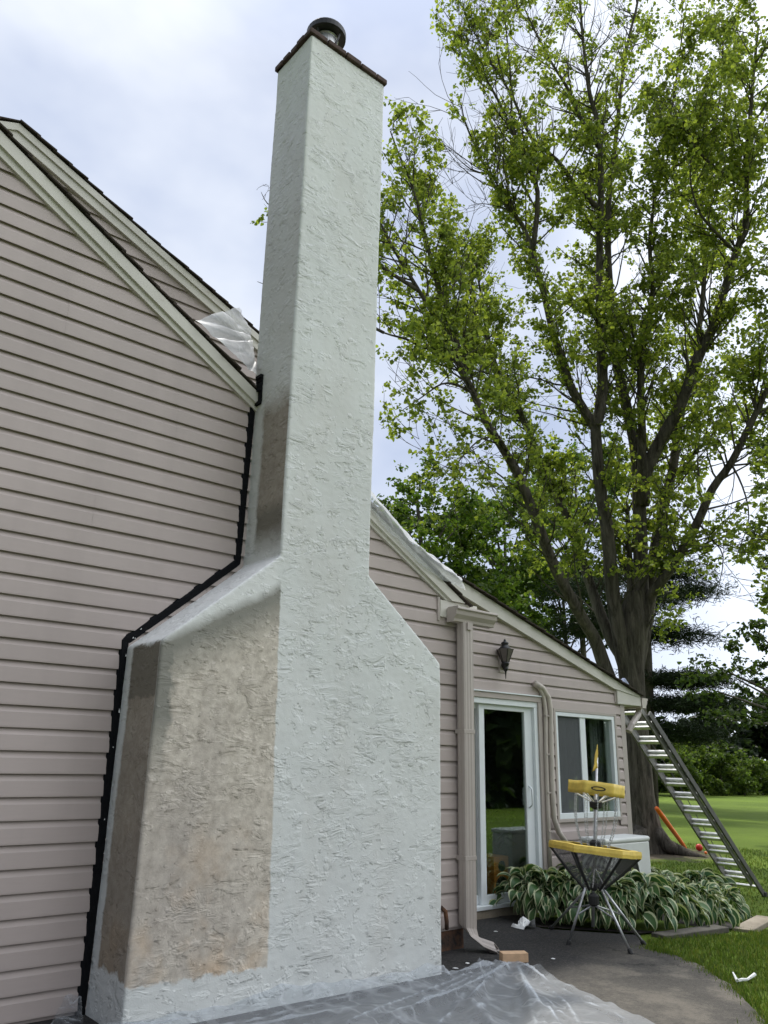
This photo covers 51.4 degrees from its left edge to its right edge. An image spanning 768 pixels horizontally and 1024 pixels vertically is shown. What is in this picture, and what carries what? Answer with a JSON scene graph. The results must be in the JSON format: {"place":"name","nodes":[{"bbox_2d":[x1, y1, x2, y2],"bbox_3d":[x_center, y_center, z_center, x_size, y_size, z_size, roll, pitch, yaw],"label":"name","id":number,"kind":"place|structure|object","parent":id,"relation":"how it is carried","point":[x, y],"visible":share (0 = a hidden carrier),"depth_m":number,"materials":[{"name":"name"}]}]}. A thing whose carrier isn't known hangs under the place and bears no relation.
{"place":"outdoors","nodes":[
{"label":"outdoors","id":0,"kind":"place"},
{"bbox_2d":[0,0,767,760],"label":"sky","id":1,"kind":"structure","parent":0,"point":[167,107],"materials":[{"name":"white"}]},
{"bbox_2d":[27,917,764,1023],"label":"patio","id":2,"kind":"structure","parent":0,"point":[598,978],"depth_m":5.21,"materials":[{"name":"concrete"}]},
{"bbox_2d":[85,17,441,1023],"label":"chimney","id":3,"kind":"object","parent":2,"relation":"on","point":[273,831],"visible":0.97,"depth_m":5.42,"materials":[{"name":"paint"}]},
{"bbox_2d":[121,960,606,1023],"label":"plastic sheet","id":4,"kind":"object","parent":2,"relation":"on","point":[495,1019],"visible":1,"depth_m":4.86,"materials":[{"name":"white"}]},
{"bbox_2d":[499,950,527,962],"bbox_3d":[0.974,3.338,5.994,0.200,0.064,0.090,4,-18,-9],"label":"wood block","id":5,"kind":"object","parent":4,"relation":"on","point":[512,956],"depth_m":5.96,"materials":[{"name":"beige wood"}]},
{"bbox_2d":[511,916,535,929],"bbox_3d":[1.287,3.763,7.327,0.192,0.086,0.180,15,-22,-38],"label":"paper scrap","id":6,"kind":"object","parent":2,"relation":"on","point":[523,922],"visible":1,"depth_m":7.32,"materials":[{"name":"white paper"}]},
{"bbox_2d":[549,745,645,953],"bbox_3d":[1.845,2.903,7.050,0.786,1.629,0.961,-1,-18,8],"label":"disc golf basket","id":7,"kind":"object","parent":2,"relation":"on","point":[594,846],"visible":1,"depth_m":6.82,"materials":[{"name":"metal"}]},
{"bbox_2d":[486,853,508,893],"bbox_3d":[1.136,3.969,8.754,0.235,0.396,0.429,15,-22,-38],"label":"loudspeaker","id":8,"kind":"object","parent":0,"point":[497,864],"visible":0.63,"depth_m":8.60,"materials":[{"name":"brown wood"}]},
{"bbox_2d":[535,779,767,1023],"bbox_3d":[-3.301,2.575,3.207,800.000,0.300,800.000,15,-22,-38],"label":"lawn","id":9,"kind":"structure","parent":0,"point":[743,818],"depth_m":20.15,"materials":[{"name":"green plant"}]},
{"bbox_2d":[0,116,647,1023],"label":"house","id":10,"kind":"structure","parent":9,"relation":"on","point":[130,394],"depth_m":5.46,"materials":[{"name":"plastic"}]},
{"bbox_2d":[196,307,256,374],"bbox_3d":[-1.152,-1.469,6.361,0.361,0.872,0.864,-2,-18,11],"label":"plastic sheet","id":11,"kind":"object","parent":10,"relation":"on","point":[230,330],"visible":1,"depth_m":6.32,"materials":[{"name":"white"}]},
{"bbox_2d":[371,491,464,589],"bbox_3d":[0.220,0.211,7.181,1.361,0.894,0.493,15,-22,-38],"label":"plastic sheet","id":12,"kind":"object","parent":10,"relation":"hanging from","point":[456,580],"visible":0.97,"depth_m":7.00,"materials":[{"name":"white"}]},
{"bbox_2d":[441,906,448,929],"bbox_3d":[0.474,3.197,6.294,0.099,0.182,0.044,15,-22,-38],"label":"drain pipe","id":13,"kind":"object","parent":10,"relation":"attached to","point":[445,912],"visible":0.91,"depth_m":6.29,"materials":[{"name":"brown metal"}]},
{"bbox_2d":[485,761,523,853],"bbox_3d":[1.011,3.617,9.634,1.848,1.527,1.730,15,-22,-38],"label":"potted plant","id":14,"kind":"object","parent":10,"relation":"on","point":[494,832],"visible":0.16,"depth_m":9.45,"materials":[{"name":"green plant"}]},
{"bbox_2d":[496,639,513,678],"bbox_3d":[1.314,1.587,8.624,0.223,0.426,0.187,15,-22,-38],"label":"wall lamp","id":15,"kind":"object","parent":10,"relation":"attached to","point":[504,651],"visible":1,"depth_m":8.58,"materials":[{"name":"black metal"}]},
{"bbox_2d":[474,696,542,910],"bbox_3d":[0.939,2.913,8.095,1.883,2.025,0.148,15,-22,-38],"label":"sliding door","id":16,"kind":"structure","parent":10,"relation":"in","point":[533,832],"depth_m":8.44,"materials":[{"name":"white plastic"}]},
{"bbox_2d":[532,680,567,867],"bbox_3d":[1.818,2.881,8.759,0.452,1.999,0.095,15,-22,-38],"label":"pipe cover","id":17,"kind":"object","parent":10,"relation":"attached to","point":[549,775],"visible":0.92,"depth_m":8.74,"materials":[{"name":"beige plastic"}]},
{"bbox_2d":[555,711,620,818],"bbox_3d":[2.307,3.011,9.376,1.300,1.500,0.274,15,-22,-38],"label":"window","id":18,"kind":"structure","parent":10,"relation":"in","point":[597,732],"depth_m":9.31,"materials":[{"name":"white plastic"}]},
{"bbox_2d":[371,451,535,609],"bbox_3d":[1.713,3.770,27.301,7.039,12.818,7.553,0,-17,3],"label":"broadleaf tree","id":19,"kind":"object","parent":9,"relation":"on","point":[399,510],"visible":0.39,"depth_m":27.90,"materials":[{"name":"green plant"}]},
{"bbox_2d":[423,478,581,632],"bbox_3d":[5.714,5.778,36.311,7.217,14.537,8.337,-5,-18,18],"label":"broadleaf tree","id":20,"kind":"object","parent":9,"relation":"on","point":[501,565],"visible":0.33,"depth_m":35.78,"materials":[{"name":"green plant"}]},
{"bbox_2d":[250,0,767,857],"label":"maple tree","id":21,"kind":"object","parent":9,"relation":"on","point":[446,330],"visible":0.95,"depth_m":19.65,"materials":[{"name":"green plant"}]},
{"bbox_2d":[501,429,631,797],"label":"broadleaf tree","id":22,"kind":"object","parent":9,"relation":"on","point":[581,454],"visible":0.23,"depth_m":47.55,"materials":[{"name":"green plant"}]},
{"bbox_2d":[517,537,621,799],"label":"broadleaf tree","id":23,"kind":"object","parent":9,"relation":"on","point":[555,610],"visible":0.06,"depth_m":45.20,"materials":[{"name":"green plant"}]},
{"bbox_2d":[499,914,731,932],"bbox_3d":[2.702,4.245,8.248,3.171,0.222,1.362,15,-22,-38],"label":"garden bed","id":24,"kind":"object","parent":9,"relation":"on","point":[539,922],"visible":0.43,"depth_m":7.60,"materials":[{"name":"soil"}]},
{"bbox_2d":[488,864,562,919],"bbox_3d":[1.430,3.769,7.922,0.725,0.553,0.783,15,-22,-38],"label":"hosta","id":25,"kind":"object","parent":24,"relation":"on","point":[516,877],"visible":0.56,"depth_m":7.85,"materials":[{"name":"green plant"}]},
{"bbox_2d":[510,866,575,924],"bbox_3d":[1.607,3.723,7.785,0.737,0.504,0.684,15,-22,-38],"label":"hosta","id":26,"kind":"object","parent":24,"relation":"on","point":[546,902],"visible":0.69,"depth_m":7.58,"materials":[{"name":"green plant"}]},
{"bbox_2d":[526,870,604,928],"bbox_3d":[1.770,3.734,7.748,0.782,0.528,0.733,-4,-18,15],"label":"hosta","id":27,"kind":"object","parent":24,"relation":"on","point":[566,891],"visible":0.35,"depth_m":7.61,"materials":[{"name":"green plant"}]},
{"bbox_2d":[556,861,581,881],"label":"hosta","id":28,"kind":"object","parent":24,"relation":"on","point":[561,869],"visible":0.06,"depth_m":8.49,"materials":[{"name":"green plant"}]},
{"bbox_2d":[552,867,637,930],"bbox_3d":[2.026,3.683,7.585,0.739,0.549,0.734,15,-22,-38],"label":"hosta","id":29,"kind":"object","parent":24,"relation":"on","point":[577,891],"visible":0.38,"depth_m":7.38,"materials":[{"name":"green plant"}]},
{"bbox_2d":[582,877,657,931],"bbox_3d":[2.207,3.706,7.553,0.705,0.476,0.660,-3,-18,14],"label":"hosta","id":30,"kind":"object","parent":24,"relation":"on","point":[630,897],"visible":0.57,"depth_m":7.41,"materials":[{"name":"green plant"}]},
{"bbox_2d":[611,868,689,931],"bbox_3d":[2.519,3.720,7.659,0.754,0.561,0.750,-6,-19,20],"label":"hosta","id":31,"kind":"object","parent":24,"relation":"on","point":[656,883],"visible":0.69,"depth_m":7.50,"materials":[{"name":"green plant"}]},
{"bbox_2d":[640,876,711,928],"bbox_3d":[2.860,3.845,7.839,0.660,0.476,0.705,4,-18,-10],"label":"hosta","id":32,"kind":"object","parent":24,"relation":"on","point":[686,893],"visible":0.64,"depth_m":7.71,"materials":[{"name":"green plant"}]},
{"bbox_2d":[651,867,702,902],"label":"hosta","id":33,"kind":"object","parent":24,"relation":"on","point":[665,873],"visible":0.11,"depth_m":9.35,"materials":[{"name":"green plant"}]},
{"bbox_2d":[675,867,726,902],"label":"hosta","id":34,"kind":"object","parent":24,"relation":"on","point":[692,876],"visible":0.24,"depth_m":9.85,"materials":[{"name":"green plant"}]},
{"bbox_2d":[679,879,739,928],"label":"hosta","id":35,"kind":"object","parent":24,"relation":"on","point":[702,887],"visible":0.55,"depth_m":8.06,"materials":[{"name":"green plant"}]},
{"bbox_2d":[687,870,738,908],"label":"hosta","id":36,"kind":"object","parent":24,"relation":"on","point":[727,880],"visible":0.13,"depth_m":9.95,"materials":[{"name":"green plant"}]},
{"bbox_2d":[702,885,752,922],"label":"hosta","id":37,"kind":"object","parent":24,"relation":"on","point":[744,911],"visible":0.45,"depth_m":8.99,"materials":[{"name":"green plant"}]},
{"bbox_2d":[581,834,650,920],"bbox_3d":[2.438,3.793,8.322,0.816,0.770,0.325,15,-22,-38],"label":"air conditioner","id":38,"kind":"object","parent":9,"relation":"on","point":[639,843],"visible":0.32,"depth_m":8.35,"materials":[{"name":"white metal"}]},
{"bbox_2d":[502,552,766,806],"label":"pine tree","id":39,"kind":"object","parent":9,"relation":"on","point":[675,732],"visible":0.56,"depth_m":35.11,"materials":[{"name":"green plant"}]},
{"bbox_2d":[657,749,665,791],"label":"edge tree","id":40,"kind":"object","parent":9,"relation":"on","point":[659,761],"depth_m":60.52,"materials":[{"name":"green plant"}]},
{"bbox_2d":[655,716,667,749],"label":"edge tree","id":41,"kind":"object","parent":9,"relation":"on","point":[657,747],"visible":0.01,"depth_m":54.40,"materials":[{"name":"green plant"}]},
{"bbox_2d":[655,806,686,847],"bbox_3d":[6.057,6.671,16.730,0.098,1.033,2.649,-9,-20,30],"label":"toy bat","id":42,"kind":"object","parent":9,"relation":"on","point":[668,824],"visible":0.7,"depth_m":16.44,"materials":[{"name":"orange plastic"}]},
{"bbox_2d":[658,749,703,795],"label":"shrub","id":43,"kind":"object","parent":9,"relation":"on","point":[688,763],"visible":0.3,"depth_m":51.19,"materials":[{"name":"green plant"}]},
{"bbox_2d":[651,924,728,939],"bbox_3d":[2.819,3.863,7.332,0.885,0.050,0.160,12,-20,-30],"label":"paving slab","id":44,"kind":"object","parent":9,"relation":"on","point":[714,928],"depth_m":7.30,"materials":[{"name":"grey concrete"}]},
{"bbox_2d":[662,741,724,791],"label":"shrub","id":45,"kind":"object","parent":9,"relation":"on","point":[704,762],"visible":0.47,"depth_m":52.96,"materials":[{"name":"green plant"}]},
{"bbox_2d":[621,678,767,896],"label":"extension ladder","id":46,"kind":"object","parent":9,"relation":"on","point":[687,779],"visible":0.83,"depth_m":10.95,"materials":[{"name":"metal"}]},
{"bbox_2d":[696,844,702,850],"bbox_3d":[6.850,7.291,17.354,0.150,0.150,0.150,15,-22,-38],"label":"toy ball","id":47,"kind":"object","parent":9,"relation":"on","point":[699,847],"visible":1,"depth_m":17.31,"materials":[{"name":"red plastic"}]},
{"bbox_2d":[658,734,753,793],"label":"edge tree","id":48,"kind":"object","parent":9,"relation":"on","point":[731,750],"visible":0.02,"depth_m":60.83,"materials":[{"name":"green plant"}]},
{"bbox_2d":[675,177,767,729],"bbox_3d":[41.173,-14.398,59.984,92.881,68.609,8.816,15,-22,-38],"label":"broadleaf tree","id":49,"kind":"object","parent":9,"relation":"on","point":[730,714],"visible":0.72,"depth_m":23.29,"materials":[{"name":"green plant"}]},
{"bbox_2d":[676,691,767,758],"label":"edge tree","id":50,"kind":"object","parent":9,"relation":"on","point":[758,731],"visible":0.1,"depth_m":69.70,"materials":[{"name":"green plant"}]},
{"bbox_2d":[699,740,752,795],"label":"shrub","id":51,"kind":"object","parent":9,"relation":"on","point":[722,785],"visible":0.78,"depth_m":55.06,"materials":[{"name":"green plant"}]},
{"bbox_2d":[712,755,767,794],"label":"shrub","id":52,"kind":"object","parent":9,"relation":"on","point":[757,765],"visible":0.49,"depth_m":56.27,"materials":[{"name":"green plant"}]},
{"bbox_2d":[718,676,767,761],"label":"edge tree","id":53,"kind":"object","parent":9,"relation":"on","point":[763,740],"visible":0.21,"depth_m":69.50,"materials":[{"name":"green plant"}]},
{"bbox_2d":[732,972,755,981],"bbox_3d":[2.566,3.300,5.659,0.161,0.040,0.180,-4,-18,15],"label":"plastic strip","id":54,"kind":"object","parent":9,"relation":"on","point":[752,975],"visible":1,"depth_m":5.64,"materials":[{"name":"white plastic"}]},
{"bbox_2d":[732,915,767,932],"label":"paving slab","id":55,"kind":"object","parent":9,"relation":"on","point":[756,922],"depth_m":8.23,"materials":[{"name":"concrete"}]},
{"bbox_2d":[752,770,767,795],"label":"shrub","id":56,"kind":"object","parent":9,"relation":"on","point":[763,781],"visible":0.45,"depth_m":57.78,"materials":[{"name":"green plant"}]},
{"bbox_2d":[757,690,767,759],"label":"edge tree","id":57,"kind":"object","parent":9,"relation":"on","point":[766,735],"visible":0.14,"depth_m":70.49,"materials":[{"name":"green plant"}]}
]}

